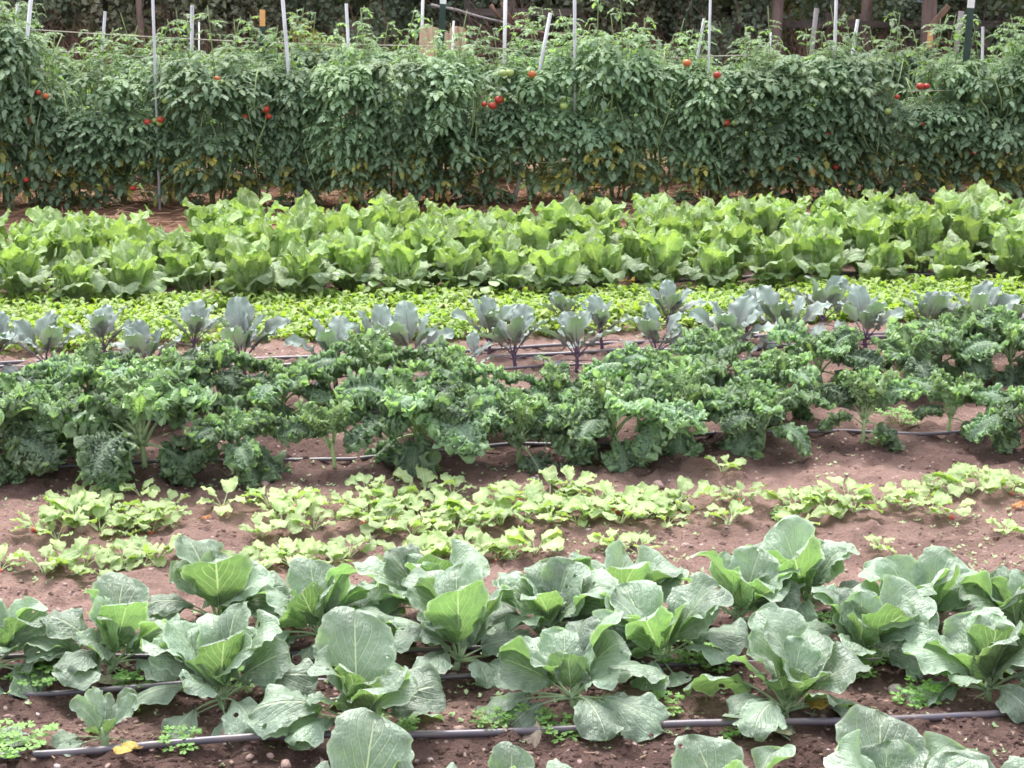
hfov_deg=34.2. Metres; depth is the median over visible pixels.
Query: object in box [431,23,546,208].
tomato plant
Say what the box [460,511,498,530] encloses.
radish plant
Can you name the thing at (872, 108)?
tomato plant
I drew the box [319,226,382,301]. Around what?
napa cabbage
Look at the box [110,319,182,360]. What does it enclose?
red cabbage plant
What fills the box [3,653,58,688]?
clover clump
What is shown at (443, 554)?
radish plant
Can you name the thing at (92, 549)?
radish plant
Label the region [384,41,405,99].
bush
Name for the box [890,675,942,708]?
clover clump
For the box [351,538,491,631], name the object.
cabbage plant
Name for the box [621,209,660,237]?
napa cabbage
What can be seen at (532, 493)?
radish plant
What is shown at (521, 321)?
red cabbage plant
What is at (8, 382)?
kale plant
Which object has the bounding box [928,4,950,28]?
leaning plank
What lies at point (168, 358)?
kale plant
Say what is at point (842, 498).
radish plant
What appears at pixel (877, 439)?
clover clump
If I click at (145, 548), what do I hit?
radish plant
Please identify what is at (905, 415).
clover clump
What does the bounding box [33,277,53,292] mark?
broadleaf weed
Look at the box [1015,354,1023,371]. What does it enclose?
kale plant
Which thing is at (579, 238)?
napa cabbage
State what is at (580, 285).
broadleaf weed
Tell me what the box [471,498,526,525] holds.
radish plant
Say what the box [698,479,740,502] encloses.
radish plant
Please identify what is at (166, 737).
clover clump
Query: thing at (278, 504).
radish plant
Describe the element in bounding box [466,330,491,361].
red cabbage plant
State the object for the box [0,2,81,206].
tomato plant
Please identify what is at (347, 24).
metal stake
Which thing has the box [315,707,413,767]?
cabbage plant
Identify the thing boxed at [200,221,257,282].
napa cabbage
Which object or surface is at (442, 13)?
fence post
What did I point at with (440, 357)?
kale plant
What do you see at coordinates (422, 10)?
wooden stake
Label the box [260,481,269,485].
field stone
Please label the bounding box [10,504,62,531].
radish plant
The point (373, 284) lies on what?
broadleaf weed
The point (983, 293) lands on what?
red cabbage plant
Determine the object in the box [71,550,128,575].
radish plant
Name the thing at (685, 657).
clover clump
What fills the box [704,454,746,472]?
radish plant
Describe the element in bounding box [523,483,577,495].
radish plant
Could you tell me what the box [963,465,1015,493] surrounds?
radish plant
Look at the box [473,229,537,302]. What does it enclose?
napa cabbage
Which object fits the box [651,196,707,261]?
napa cabbage
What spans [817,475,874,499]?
radish plant
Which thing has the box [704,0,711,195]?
metal stake
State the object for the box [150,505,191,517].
radish plant
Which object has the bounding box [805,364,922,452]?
kale plant
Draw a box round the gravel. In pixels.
[0,286,1023,767]
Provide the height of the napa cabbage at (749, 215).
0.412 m
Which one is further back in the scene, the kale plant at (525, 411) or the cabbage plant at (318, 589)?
the kale plant at (525, 411)
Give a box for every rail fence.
[464,1,583,55]
[731,13,1022,64]
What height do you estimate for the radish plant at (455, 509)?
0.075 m
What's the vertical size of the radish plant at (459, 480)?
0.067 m
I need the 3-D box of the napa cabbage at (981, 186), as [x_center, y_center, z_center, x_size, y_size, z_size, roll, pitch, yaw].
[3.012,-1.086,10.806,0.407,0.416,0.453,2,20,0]
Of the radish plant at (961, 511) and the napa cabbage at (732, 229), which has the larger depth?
the napa cabbage at (732, 229)
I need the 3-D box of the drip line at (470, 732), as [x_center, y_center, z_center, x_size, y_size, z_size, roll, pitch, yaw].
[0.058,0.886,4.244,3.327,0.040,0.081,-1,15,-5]
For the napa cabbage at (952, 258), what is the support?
on the ground
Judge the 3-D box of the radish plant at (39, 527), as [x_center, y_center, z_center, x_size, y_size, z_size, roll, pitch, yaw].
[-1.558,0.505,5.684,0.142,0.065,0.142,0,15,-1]
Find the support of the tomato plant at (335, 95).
on the ground
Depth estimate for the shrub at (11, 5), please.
18.39 m
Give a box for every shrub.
[0,0,27,31]
[3,0,87,38]
[5,0,104,17]
[45,0,150,48]
[95,0,158,18]
[100,0,244,50]
[190,0,289,21]
[195,0,371,20]
[207,0,315,46]
[262,0,349,37]
[328,0,430,48]
[343,0,395,15]
[400,0,555,17]
[405,0,497,42]
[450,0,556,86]
[473,0,572,48]
[487,0,615,45]
[584,0,679,39]
[651,0,721,58]
[687,0,744,21]
[691,0,797,69]
[738,0,843,17]
[762,0,889,48]
[847,0,964,19]
[860,0,964,49]
[937,0,1023,58]
[986,18,1023,62]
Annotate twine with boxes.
[23,29,707,58]
[59,51,176,58]
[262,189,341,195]
[510,28,654,46]
[699,54,959,62]
[907,90,951,91]
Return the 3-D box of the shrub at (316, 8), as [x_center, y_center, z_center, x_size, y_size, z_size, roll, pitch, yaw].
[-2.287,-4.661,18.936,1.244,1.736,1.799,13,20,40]
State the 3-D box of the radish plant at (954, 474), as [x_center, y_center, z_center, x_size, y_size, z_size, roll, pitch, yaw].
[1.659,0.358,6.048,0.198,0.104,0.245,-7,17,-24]
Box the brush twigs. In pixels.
[5,0,1023,128]
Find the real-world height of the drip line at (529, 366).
0.052 m
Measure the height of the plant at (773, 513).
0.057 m
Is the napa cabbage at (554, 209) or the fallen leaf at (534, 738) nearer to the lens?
the fallen leaf at (534, 738)
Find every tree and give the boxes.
[136,0,145,60]
[770,0,783,59]
[857,0,872,51]
[920,0,936,63]
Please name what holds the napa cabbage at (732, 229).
on the ground
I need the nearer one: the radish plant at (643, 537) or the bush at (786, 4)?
the radish plant at (643, 537)
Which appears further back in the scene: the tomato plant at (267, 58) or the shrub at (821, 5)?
the shrub at (821, 5)
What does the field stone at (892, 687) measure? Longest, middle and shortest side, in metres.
0.049 x 0.034 x 0.032 m
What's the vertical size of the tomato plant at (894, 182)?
1.457 m
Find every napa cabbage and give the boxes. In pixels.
[0,208,11,238]
[0,219,65,285]
[0,234,4,250]
[0,238,51,308]
[0,265,6,280]
[8,210,54,259]
[25,206,67,257]
[41,249,104,316]
[49,215,104,265]
[54,210,102,257]
[88,210,114,266]
[89,237,166,309]
[93,204,152,246]
[93,234,155,278]
[129,220,161,234]
[146,225,185,285]
[154,225,196,243]
[155,241,217,301]
[181,197,235,229]
[183,207,242,251]
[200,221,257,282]
[210,231,278,315]
[222,187,271,225]
[224,216,274,242]
[231,206,275,226]
[250,209,310,288]
[271,190,324,229]
[271,235,344,312]
[276,206,321,250]
[308,230,344,287]
[315,208,361,239]
[316,203,381,241]
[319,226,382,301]
[348,197,406,230]
[357,221,414,270]
[368,189,419,229]
[369,239,428,300]
[386,222,414,249]
[404,212,439,228]
[407,212,467,284]
[424,198,449,213]
[427,237,494,298]
[430,207,474,248]
[442,203,498,224]
[459,210,513,285]
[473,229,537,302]
[484,206,499,219]
[489,202,534,225]
[496,216,513,230]
[506,216,562,265]
[517,238,590,299]
[534,193,582,243]
[548,211,589,239]
[562,225,604,264]
[571,215,619,246]
[579,232,633,296]
[581,196,626,225]
[581,202,627,235]
[612,195,675,235]
[612,226,648,278]
[620,226,700,293]
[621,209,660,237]
[631,192,673,210]
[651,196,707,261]
[670,196,713,211]
[678,218,715,272]
[685,234,740,295]
[688,203,722,239]
[692,211,762,283]
[700,196,743,220]
[734,194,778,250]
[736,229,811,290]
[750,195,805,237]
[766,191,811,211]
[772,202,805,221]
[780,214,810,278]
[789,209,820,226]
[791,223,864,286]
[803,187,847,215]
[807,205,857,250]
[810,189,861,216]
[843,201,892,271]
[856,240,917,284]
[858,198,895,220]
[861,187,903,217]
[865,198,904,242]
[885,192,929,218]
[887,206,921,256]
[889,207,959,272]
[907,204,937,240]
[915,237,988,286]
[931,186,973,241]
[946,185,1007,222]
[947,198,1001,262]
[973,179,1012,209]
[974,212,1023,254]
[980,201,1012,259]
[982,220,1023,284]
[1000,198,1023,216]
[1004,206,1021,218]
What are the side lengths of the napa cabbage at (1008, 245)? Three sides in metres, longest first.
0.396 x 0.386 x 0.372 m
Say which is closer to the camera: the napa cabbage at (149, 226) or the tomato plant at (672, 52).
the napa cabbage at (149, 226)
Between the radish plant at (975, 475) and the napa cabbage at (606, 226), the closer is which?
the radish plant at (975, 475)
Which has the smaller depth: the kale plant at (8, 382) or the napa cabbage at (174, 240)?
the kale plant at (8, 382)
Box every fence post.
[260,10,264,178]
[437,0,445,161]
[919,31,932,174]
[951,0,974,191]
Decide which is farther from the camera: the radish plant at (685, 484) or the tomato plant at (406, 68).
the tomato plant at (406, 68)
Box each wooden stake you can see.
[198,22,199,148]
[421,0,423,27]
[451,21,454,64]
[502,0,506,63]
[809,8,818,54]
[953,11,963,57]
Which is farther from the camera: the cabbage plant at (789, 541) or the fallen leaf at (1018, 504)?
the fallen leaf at (1018, 504)
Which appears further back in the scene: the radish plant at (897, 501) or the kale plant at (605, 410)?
the kale plant at (605, 410)
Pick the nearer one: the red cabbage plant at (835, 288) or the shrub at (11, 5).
the red cabbage plant at (835, 288)
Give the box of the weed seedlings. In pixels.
[0,318,1023,765]
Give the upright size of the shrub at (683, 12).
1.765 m
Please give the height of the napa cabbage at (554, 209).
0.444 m
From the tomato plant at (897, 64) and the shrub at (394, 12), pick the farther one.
the shrub at (394, 12)
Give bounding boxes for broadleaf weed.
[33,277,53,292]
[37,278,66,307]
[139,276,173,297]
[193,270,219,292]
[259,281,291,300]
[317,280,341,298]
[362,279,392,294]
[376,273,407,296]
[421,281,443,303]
[454,277,486,295]
[477,279,507,295]
[525,274,553,290]
[567,280,589,291]
[638,267,673,288]
[751,271,791,282]
[791,262,822,285]
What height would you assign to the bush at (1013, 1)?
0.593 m
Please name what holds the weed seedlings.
on the ground
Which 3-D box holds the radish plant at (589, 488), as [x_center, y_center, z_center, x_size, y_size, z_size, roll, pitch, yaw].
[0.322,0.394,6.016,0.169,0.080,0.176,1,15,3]
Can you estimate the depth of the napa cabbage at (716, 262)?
9.38 m
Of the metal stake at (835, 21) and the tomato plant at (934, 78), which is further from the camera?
the tomato plant at (934, 78)
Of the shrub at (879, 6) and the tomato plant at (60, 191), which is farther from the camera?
the shrub at (879, 6)
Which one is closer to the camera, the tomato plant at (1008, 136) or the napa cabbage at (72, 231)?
the napa cabbage at (72, 231)
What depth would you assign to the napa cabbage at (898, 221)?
10.28 m
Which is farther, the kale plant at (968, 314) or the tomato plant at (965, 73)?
the tomato plant at (965, 73)
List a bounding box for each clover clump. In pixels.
[0,718,58,760]
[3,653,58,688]
[97,483,120,498]
[112,668,155,691]
[157,724,201,753]
[218,666,254,695]
[381,713,419,729]
[470,705,510,729]
[499,694,553,721]
[534,712,579,742]
[536,353,552,362]
[652,690,685,715]
[655,639,719,664]
[687,642,730,672]
[719,717,748,740]
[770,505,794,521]
[812,603,833,625]
[855,655,877,678]
[860,646,889,665]
[865,430,892,446]
[874,405,919,424]
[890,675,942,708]
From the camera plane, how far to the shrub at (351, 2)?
20.74 m
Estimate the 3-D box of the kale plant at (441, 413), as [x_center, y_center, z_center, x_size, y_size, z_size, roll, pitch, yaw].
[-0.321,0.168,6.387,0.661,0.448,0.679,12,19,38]
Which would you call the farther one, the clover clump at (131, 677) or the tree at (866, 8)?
the tree at (866, 8)
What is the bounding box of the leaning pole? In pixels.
[430,3,517,27]
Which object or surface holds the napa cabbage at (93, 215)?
on the ground
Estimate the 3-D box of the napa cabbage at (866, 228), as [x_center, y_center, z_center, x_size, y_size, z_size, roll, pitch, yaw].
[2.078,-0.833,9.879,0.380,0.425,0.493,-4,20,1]
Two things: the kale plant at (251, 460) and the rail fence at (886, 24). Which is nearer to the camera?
the kale plant at (251, 460)
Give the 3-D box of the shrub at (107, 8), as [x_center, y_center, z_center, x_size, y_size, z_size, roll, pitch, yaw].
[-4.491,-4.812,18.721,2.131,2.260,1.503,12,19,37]
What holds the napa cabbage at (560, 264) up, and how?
on the ground
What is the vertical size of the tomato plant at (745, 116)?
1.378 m
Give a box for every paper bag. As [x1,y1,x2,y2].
[419,25,438,60]
[437,32,451,58]
[450,26,465,55]
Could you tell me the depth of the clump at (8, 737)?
4.19 m
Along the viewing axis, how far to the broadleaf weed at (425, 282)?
9.23 m
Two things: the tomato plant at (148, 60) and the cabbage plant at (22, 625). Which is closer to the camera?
the cabbage plant at (22, 625)
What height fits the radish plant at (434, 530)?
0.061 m
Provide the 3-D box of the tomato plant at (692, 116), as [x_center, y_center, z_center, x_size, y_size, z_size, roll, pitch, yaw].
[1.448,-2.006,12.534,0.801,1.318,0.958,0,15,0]
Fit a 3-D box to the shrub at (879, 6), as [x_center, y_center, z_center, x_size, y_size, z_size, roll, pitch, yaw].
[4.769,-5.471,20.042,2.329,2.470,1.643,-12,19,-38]
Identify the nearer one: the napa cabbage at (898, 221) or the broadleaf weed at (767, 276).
the broadleaf weed at (767, 276)
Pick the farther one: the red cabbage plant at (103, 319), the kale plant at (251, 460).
the red cabbage plant at (103, 319)
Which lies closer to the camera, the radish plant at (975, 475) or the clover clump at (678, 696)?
the clover clump at (678, 696)
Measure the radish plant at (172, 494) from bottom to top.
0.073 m
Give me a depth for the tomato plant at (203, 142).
12.02 m
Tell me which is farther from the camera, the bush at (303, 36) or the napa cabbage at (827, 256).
the bush at (303, 36)
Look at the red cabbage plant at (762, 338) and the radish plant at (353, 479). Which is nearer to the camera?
the radish plant at (353, 479)
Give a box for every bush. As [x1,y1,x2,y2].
[36,55,107,110]
[88,29,151,76]
[287,18,345,58]
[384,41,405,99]
[770,0,813,30]
[936,48,997,105]
[988,0,1023,38]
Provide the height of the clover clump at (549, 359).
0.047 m
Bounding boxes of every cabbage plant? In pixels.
[0,310,18,373]
[0,310,84,361]
[0,596,73,698]
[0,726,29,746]
[21,572,179,690]
[50,686,137,756]
[64,303,132,352]
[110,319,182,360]
[134,601,317,746]
[147,534,288,637]
[158,299,227,354]
[196,295,291,374]
[242,557,396,668]
[244,606,445,749]
[285,314,380,389]
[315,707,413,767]
[351,302,396,338]
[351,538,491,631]
[374,300,455,374]
[386,559,532,690]
[446,741,571,767]
[451,294,517,354]
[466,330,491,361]
[476,303,548,369]
[476,609,669,742]
[486,556,631,644]
[526,538,688,633]
[536,291,587,329]
[538,308,621,372]
[568,293,632,348]
[600,572,748,697]
[622,302,694,350]
[639,279,705,335]
[671,734,795,767]
[677,546,800,632]
[683,602,872,741]
[689,294,777,359]
[722,287,775,349]
[745,515,879,621]
[746,284,832,354]
[783,275,848,336]
[807,574,938,683]
[823,704,987,767]
[834,282,905,347]
[852,546,981,662]
[900,290,955,320]
[900,607,1023,723]
[927,750,1023,767]
[941,566,1023,672]
[947,280,1021,310]
[999,291,1023,320]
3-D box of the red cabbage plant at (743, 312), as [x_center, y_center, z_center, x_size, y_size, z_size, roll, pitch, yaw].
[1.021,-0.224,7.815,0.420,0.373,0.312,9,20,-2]
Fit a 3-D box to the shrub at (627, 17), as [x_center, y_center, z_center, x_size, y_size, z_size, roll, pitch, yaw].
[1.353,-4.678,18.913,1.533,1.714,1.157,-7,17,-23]
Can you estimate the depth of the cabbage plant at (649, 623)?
4.61 m
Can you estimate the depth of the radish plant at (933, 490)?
6.08 m
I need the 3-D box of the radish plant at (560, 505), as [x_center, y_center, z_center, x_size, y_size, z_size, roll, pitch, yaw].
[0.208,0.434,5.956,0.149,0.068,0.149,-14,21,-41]
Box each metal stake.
[8,0,32,205]
[98,11,106,86]
[151,0,160,210]
[189,5,193,158]
[281,0,299,197]
[345,4,355,179]
[513,13,551,202]
[573,0,576,196]
[675,18,704,179]
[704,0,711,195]
[829,0,837,186]
[851,19,858,53]
[979,27,983,178]
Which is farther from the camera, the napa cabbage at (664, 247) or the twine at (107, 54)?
the twine at (107, 54)
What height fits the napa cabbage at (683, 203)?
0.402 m
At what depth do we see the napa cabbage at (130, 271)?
9.07 m
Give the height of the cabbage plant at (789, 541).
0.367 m
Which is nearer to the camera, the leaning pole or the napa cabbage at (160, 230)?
the napa cabbage at (160, 230)
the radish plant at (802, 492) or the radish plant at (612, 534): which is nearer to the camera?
the radish plant at (612, 534)
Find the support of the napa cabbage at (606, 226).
on the ground
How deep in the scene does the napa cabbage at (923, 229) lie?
10.04 m
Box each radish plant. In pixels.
[0,542,26,571]
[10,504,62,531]
[13,544,81,574]
[34,519,72,538]
[37,502,87,525]
[40,488,99,523]
[41,536,90,570]
[45,483,103,504]
[58,543,99,573]
[59,492,109,518]
[59,500,132,531]
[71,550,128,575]
[80,489,123,515]
[87,493,143,511]
[94,534,145,564]
[99,513,143,536]
[105,500,165,526]
[112,534,169,570]
[116,478,159,497]
[122,533,180,562]
[124,500,181,523]
[127,508,181,533]
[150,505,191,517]
[160,489,190,510]
[196,476,251,515]
[221,545,259,560]
[229,545,277,564]
[238,515,275,537]
[244,486,295,508]
[252,493,295,526]
[252,536,303,564]
[254,497,313,533]
[258,536,322,568]
[267,486,320,506]
[283,490,328,518]
[285,504,336,533]
[293,542,351,565]
[293,550,319,559]
[319,534,377,559]
[329,489,369,505]
[335,496,398,524]
[345,472,384,490]
[349,491,392,512]
[353,502,414,534]
[365,483,413,501]
[368,486,417,508]
[376,532,427,561]
[383,515,436,534]
[387,495,452,520]
[393,465,455,500]
[402,533,446,556]
[408,487,462,515]
[409,517,452,534]
[421,542,451,558]
[427,472,476,496]
[427,525,492,555]
[428,509,484,530]
[433,502,482,519]
[444,487,509,515]
[447,532,507,555]
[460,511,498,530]
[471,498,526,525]
[474,542,518,561]
[479,483,525,503]
[486,480,551,512]
[492,538,537,555]
[493,488,557,524]
[495,479,541,500]
[499,525,563,554]
[517,493,587,523]
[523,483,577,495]
[527,465,581,504]
[548,465,596,488]
[554,491,574,513]
[555,497,592,526]
[567,492,619,520]
[569,494,636,518]
[578,483,621,504]
[586,480,643,513]
[587,527,632,545]
[591,494,655,524]
[612,531,660,553]
[614,484,665,500]
[614,489,676,518]
[634,481,691,514]
[648,503,689,527]
[653,475,714,509]
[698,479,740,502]
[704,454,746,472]
[704,499,753,523]
[721,480,765,500]
[758,485,826,512]
[774,501,833,524]
[788,485,835,500]
[801,488,854,518]
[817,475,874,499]
[832,492,882,513]
[856,481,906,508]
[863,534,896,553]
[878,479,929,501]
[886,488,931,510]
[910,481,944,499]
[910,490,952,514]
[921,472,948,485]
[925,478,954,493]
[930,498,974,518]
[931,462,1002,496]
[961,474,980,484]
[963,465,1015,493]
[981,468,1023,494]
[985,517,1023,534]
[1012,472,1023,493]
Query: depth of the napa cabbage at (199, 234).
9.88 m
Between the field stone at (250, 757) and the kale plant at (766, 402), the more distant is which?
the kale plant at (766, 402)
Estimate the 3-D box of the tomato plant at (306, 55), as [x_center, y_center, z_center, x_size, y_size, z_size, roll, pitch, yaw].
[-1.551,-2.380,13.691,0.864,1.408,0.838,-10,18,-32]
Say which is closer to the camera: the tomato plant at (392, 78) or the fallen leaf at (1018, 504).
the fallen leaf at (1018, 504)
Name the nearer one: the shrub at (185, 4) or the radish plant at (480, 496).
the radish plant at (480, 496)
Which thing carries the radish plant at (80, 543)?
on the ground
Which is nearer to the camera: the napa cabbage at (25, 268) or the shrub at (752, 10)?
the napa cabbage at (25, 268)
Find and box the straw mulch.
[0,162,1023,228]
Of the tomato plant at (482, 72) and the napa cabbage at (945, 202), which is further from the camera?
the tomato plant at (482, 72)
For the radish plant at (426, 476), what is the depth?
6.12 m
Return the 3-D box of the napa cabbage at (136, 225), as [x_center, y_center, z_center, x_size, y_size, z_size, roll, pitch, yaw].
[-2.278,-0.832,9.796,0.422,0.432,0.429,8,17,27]
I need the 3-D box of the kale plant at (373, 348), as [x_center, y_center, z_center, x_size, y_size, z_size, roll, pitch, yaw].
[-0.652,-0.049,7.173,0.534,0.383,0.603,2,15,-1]
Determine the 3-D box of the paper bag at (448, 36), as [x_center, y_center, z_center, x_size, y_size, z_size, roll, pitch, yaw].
[-0.660,-2.932,16.406,0.162,1.038,0.117,2,15,6]
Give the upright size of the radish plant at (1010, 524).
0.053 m
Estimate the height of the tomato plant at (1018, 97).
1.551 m
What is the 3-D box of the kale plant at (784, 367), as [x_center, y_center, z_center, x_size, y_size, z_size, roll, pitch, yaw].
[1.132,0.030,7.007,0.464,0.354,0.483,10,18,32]
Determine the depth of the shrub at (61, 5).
18.66 m
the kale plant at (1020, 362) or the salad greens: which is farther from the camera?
the salad greens
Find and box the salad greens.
[0,269,1023,354]
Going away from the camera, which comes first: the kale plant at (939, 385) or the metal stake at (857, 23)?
the kale plant at (939, 385)
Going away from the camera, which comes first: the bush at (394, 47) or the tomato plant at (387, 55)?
the tomato plant at (387, 55)
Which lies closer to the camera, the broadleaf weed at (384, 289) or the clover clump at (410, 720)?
the clover clump at (410, 720)
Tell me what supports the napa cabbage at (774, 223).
on the ground
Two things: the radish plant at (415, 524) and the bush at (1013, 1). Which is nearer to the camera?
the radish plant at (415, 524)
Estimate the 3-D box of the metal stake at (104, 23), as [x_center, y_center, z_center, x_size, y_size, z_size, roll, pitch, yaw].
[-3.364,-2.302,13.562,0.220,1.428,0.024,0,15,0]
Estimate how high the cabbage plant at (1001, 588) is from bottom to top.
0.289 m
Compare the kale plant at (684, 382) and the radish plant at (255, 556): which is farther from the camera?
the kale plant at (684, 382)
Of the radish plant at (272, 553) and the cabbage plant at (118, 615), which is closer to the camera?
the cabbage plant at (118, 615)
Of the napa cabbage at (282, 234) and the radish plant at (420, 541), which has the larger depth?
the napa cabbage at (282, 234)
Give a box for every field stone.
[75,526,85,533]
[246,753,253,760]
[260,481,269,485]
[267,753,273,758]
[281,759,290,767]
[453,725,465,729]
[653,480,664,489]
[680,542,689,548]
[888,684,902,694]
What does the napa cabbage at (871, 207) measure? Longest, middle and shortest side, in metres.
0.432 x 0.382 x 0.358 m
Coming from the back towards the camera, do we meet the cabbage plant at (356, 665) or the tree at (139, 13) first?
the tree at (139, 13)
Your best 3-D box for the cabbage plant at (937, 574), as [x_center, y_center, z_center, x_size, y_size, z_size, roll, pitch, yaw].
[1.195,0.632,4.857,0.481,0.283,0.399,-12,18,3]
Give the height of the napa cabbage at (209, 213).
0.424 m
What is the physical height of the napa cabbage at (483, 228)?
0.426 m
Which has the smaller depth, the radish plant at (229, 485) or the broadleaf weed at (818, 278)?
the radish plant at (229, 485)
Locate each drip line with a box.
[0,332,883,364]
[0,642,881,659]
[0,710,1008,759]
[8,657,883,697]
[56,269,998,298]
[57,426,1022,467]
[146,385,1023,421]
[242,346,945,377]
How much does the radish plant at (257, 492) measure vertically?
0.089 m
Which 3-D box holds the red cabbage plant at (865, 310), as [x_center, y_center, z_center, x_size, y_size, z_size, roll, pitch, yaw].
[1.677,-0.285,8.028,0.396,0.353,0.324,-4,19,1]
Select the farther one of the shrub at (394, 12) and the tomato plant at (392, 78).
the shrub at (394, 12)
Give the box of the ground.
[0,0,1023,767]
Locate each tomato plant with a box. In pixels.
[0,1,61,209]
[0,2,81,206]
[0,28,149,210]
[1,1,93,181]
[38,26,152,181]
[48,31,184,207]
[92,13,208,180]
[112,19,206,208]
[144,5,278,206]
[149,11,257,178]
[184,17,320,205]
[209,15,319,178]
[251,27,343,204]
[284,7,360,172]
[293,23,398,210]
[331,5,437,178]
[332,13,452,204]
[385,22,489,179]
[389,9,496,206]
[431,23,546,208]
[438,24,544,179]
[458,20,595,201]
[476,6,599,180]
[526,14,639,202]
[540,9,654,182]
[558,0,681,204]
[584,16,727,203]
[620,18,692,176]
[656,29,775,177]
[659,28,750,202]
[688,26,826,203]
[715,31,815,180]
[730,10,885,201]
[796,28,847,177]
[809,5,903,199]
[828,10,935,176]
[829,14,980,201]
[887,18,987,176]
[889,14,1006,193]
[929,15,1023,200]
[951,22,1023,178]
[979,38,1023,198]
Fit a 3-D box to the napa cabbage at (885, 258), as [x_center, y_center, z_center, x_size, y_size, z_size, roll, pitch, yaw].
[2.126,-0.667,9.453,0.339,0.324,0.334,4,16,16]
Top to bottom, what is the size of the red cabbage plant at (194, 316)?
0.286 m
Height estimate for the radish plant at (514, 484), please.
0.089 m
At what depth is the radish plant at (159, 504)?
5.79 m
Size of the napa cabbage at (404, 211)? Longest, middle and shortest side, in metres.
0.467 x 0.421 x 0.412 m
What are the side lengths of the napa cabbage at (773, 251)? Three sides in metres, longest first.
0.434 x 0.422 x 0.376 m
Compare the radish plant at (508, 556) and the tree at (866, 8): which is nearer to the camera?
the radish plant at (508, 556)
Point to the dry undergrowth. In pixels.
(783, 50)
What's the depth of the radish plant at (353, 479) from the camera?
6.12 m
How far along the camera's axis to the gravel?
4.66 m
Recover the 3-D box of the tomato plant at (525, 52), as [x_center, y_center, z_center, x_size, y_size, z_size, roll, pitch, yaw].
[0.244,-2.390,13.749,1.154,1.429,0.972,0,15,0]
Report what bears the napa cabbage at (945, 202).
on the ground
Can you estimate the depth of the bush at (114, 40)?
18.11 m
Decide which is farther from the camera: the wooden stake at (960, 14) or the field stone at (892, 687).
the wooden stake at (960, 14)
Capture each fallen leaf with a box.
[113,741,142,753]
[198,514,210,520]
[523,715,547,747]
[619,276,634,281]
[798,698,828,709]
[1010,500,1023,508]
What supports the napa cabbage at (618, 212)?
on the ground
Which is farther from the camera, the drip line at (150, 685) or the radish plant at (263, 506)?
the radish plant at (263, 506)
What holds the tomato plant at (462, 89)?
on the ground
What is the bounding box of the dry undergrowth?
[34,3,1018,151]
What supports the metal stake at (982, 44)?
on the ground
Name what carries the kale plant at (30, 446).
on the ground
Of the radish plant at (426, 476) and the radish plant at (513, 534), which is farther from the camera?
the radish plant at (426, 476)
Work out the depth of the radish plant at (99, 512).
5.79 m
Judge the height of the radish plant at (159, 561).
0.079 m
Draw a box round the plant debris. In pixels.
[6,348,1022,766]
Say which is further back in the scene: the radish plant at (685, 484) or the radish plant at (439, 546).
the radish plant at (685, 484)
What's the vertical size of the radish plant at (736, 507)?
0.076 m
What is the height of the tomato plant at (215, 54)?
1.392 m
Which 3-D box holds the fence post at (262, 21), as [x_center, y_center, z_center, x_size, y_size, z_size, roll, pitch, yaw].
[-2.039,-2.331,13.627,0.044,1.427,0.043,2,15,-1]
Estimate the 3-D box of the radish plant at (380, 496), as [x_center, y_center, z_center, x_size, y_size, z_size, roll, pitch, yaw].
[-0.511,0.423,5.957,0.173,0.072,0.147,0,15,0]
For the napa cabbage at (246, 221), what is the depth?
10.19 m
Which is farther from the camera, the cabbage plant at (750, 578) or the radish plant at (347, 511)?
the radish plant at (347, 511)
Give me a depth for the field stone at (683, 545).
5.60 m
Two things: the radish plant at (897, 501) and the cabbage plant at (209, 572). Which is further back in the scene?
the radish plant at (897, 501)
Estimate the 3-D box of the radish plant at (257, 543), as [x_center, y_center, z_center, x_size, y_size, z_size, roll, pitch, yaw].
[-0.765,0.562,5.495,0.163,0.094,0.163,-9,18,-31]
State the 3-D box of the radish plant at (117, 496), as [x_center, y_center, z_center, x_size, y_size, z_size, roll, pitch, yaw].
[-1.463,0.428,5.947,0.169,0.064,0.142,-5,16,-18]
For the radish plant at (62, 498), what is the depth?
5.92 m
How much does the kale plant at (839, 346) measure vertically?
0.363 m
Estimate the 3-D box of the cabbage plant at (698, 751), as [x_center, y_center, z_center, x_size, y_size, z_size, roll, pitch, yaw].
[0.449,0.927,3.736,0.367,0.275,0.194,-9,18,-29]
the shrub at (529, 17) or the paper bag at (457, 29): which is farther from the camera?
the shrub at (529, 17)
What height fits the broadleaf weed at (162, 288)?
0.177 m
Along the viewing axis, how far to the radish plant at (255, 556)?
5.44 m
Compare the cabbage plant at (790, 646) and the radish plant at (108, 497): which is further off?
the radish plant at (108, 497)
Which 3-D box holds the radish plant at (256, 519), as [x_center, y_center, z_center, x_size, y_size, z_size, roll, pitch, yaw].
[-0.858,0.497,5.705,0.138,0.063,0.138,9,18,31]
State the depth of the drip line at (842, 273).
9.90 m
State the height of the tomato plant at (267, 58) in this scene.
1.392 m
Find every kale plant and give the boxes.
[0,369,42,446]
[0,379,129,459]
[0,382,80,486]
[15,338,141,421]
[40,360,245,492]
[83,345,211,429]
[161,405,292,490]
[178,339,271,408]
[242,356,333,420]
[275,394,367,467]
[296,326,423,415]
[333,363,527,480]
[405,335,514,398]
[462,382,594,474]
[505,360,588,426]
[526,375,709,472]
[578,341,718,384]
[614,354,736,466]
[668,323,768,387]
[693,374,815,459]
[718,347,836,426]
[766,316,885,386]
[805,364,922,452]
[857,316,962,396]
[895,302,1010,383]
[902,367,1001,439]
[954,305,1023,385]
[963,383,1023,453]
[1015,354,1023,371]

